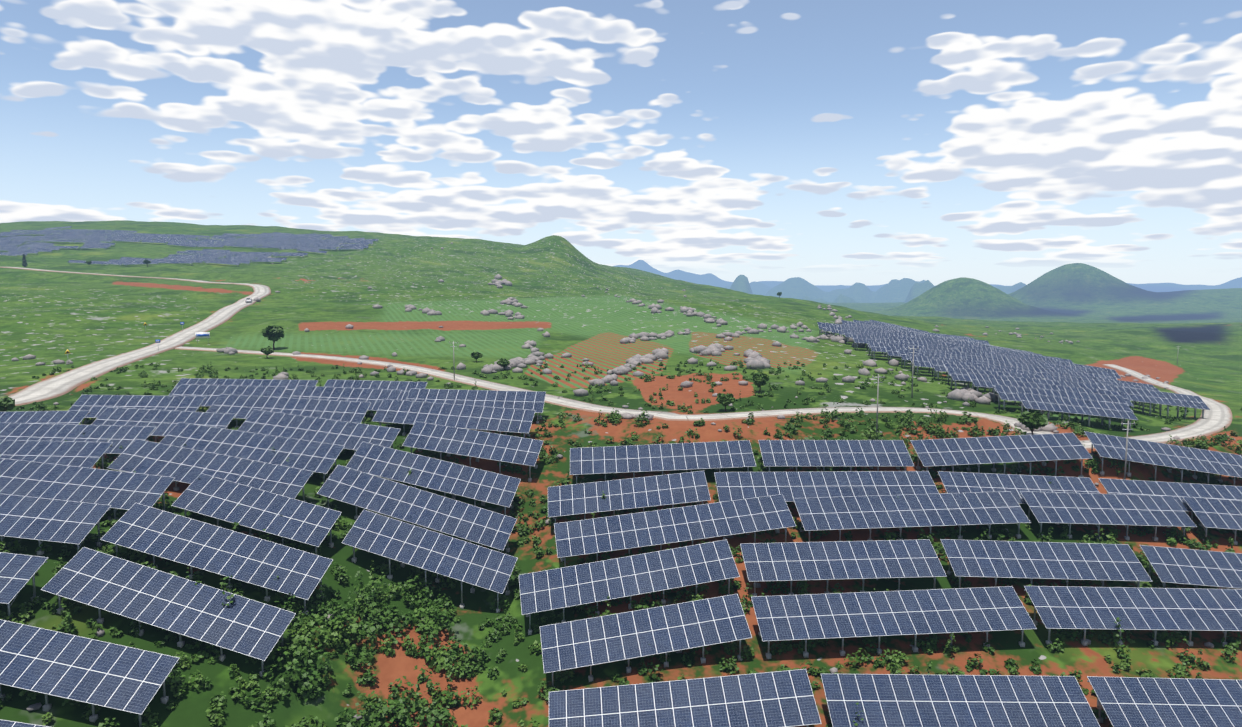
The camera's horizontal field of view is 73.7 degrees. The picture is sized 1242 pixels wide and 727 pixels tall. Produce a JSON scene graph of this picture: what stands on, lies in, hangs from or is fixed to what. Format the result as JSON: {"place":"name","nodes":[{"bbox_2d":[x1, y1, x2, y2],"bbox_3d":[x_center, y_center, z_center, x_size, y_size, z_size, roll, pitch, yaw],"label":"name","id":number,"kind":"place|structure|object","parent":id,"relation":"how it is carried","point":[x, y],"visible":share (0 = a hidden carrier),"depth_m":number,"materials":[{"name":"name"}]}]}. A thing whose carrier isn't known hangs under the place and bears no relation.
{"place":"outdoors","nodes":[
{"label":"outdoors","id":0,"kind":"place"},
{"bbox_2d":[0,267,270,405],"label":"road","id":1,"kind":"structure","parent":0,"point":[58,385],"depth_m":163.29,"materials":[{"name":"concrete"}]},
{"bbox_2d":[65,322,209,362],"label":"road signs","id":2,"kind":"object","parent":1,"relation":"on","point":[197,335],"visible":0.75,"depth_m":191.89,"materials":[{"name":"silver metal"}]},
{"bbox_2d":[147,264,1033,434],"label":"tree trunks","id":3,"kind":"object","parent":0,"point":[725,406],"visible":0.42,"depth_m":120.27,"materials":[{"name":"brown wood"}]},
{"bbox_2d":[0,220,1241,726],"bbox_3d":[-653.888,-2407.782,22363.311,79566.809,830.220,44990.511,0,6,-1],"label":"terrain","id":4,"kind":"structure","parent":0,"point":[1096,316],"depth_m":157.34,"materials":[{"name":"green plant"}]},
{"bbox_2d":[22,254,27,266],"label":"conifer","id":5,"kind":"object","parent":4,"relation":"on","point":[24,262],"depth_m":495.09,"materials":[{"name":"green plant"}]},
{"bbox_2d":[0,226,377,266],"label":"solar tables","id":6,"kind":"object","parent":4,"relation":"on","point":[279,240],"visible":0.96,"depth_m":648.33,"materials":[{"name":"blue glass"}]},
{"bbox_2d":[0,260,1047,430],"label":"trees","id":7,"kind":"object","parent":4,"relation":"on","point":[1034,419],"visible":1,"depth_m":107.73,"materials":[{"name":"green plant"}]},
{"bbox_2d":[0,378,1241,726],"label":"solar tables","id":8,"kind":"object","parent":4,"relation":"on","point":[54,486],"visible":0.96,"depth_m":71.86,"materials":[{"name":"blue glass"}]},
{"bbox_2d":[0,358,1241,726],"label":"shrubs","id":9,"kind":"object","parent":4,"relation":"on","point":[338,614],"visible":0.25,"depth_m":66.85,"materials":[{"name":"green plant"}]},
{"bbox_2d":[11,242,1234,719],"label":"rocks","id":10,"kind":"object","parent":4,"relation":"on","point":[755,360],"visible":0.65,"depth_m":154.92,"materials":[{"name":"stone"}]},
{"bbox_2d":[449,341,1178,479],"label":"utility poles","id":11,"kind":"object","parent":4,"relation":"on","point":[878,382],"visible":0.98,"depth_m":96.62,"materials":[{"name":"metal"}]},
{"bbox_2d":[817,319,1209,431],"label":"solar tables","id":12,"kind":"object","parent":4,"relation":"on","point":[1031,380],"visible":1,"depth_m":137.09,"materials":[{"name":"blue glass"}]},
{"bbox_2d":[0,0,1241,285],"label":"sky","id":13,"kind":"structure","parent":0,"point":[819,142],"materials":[{"name":"blue"}]},
{"bbox_2d":[175,346,1231,449],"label":"side road","id":14,"kind":"structure","parent":0,"point":[1217,417],"depth_m":111.72,"materials":[{"name":"concrete"}]}
]}

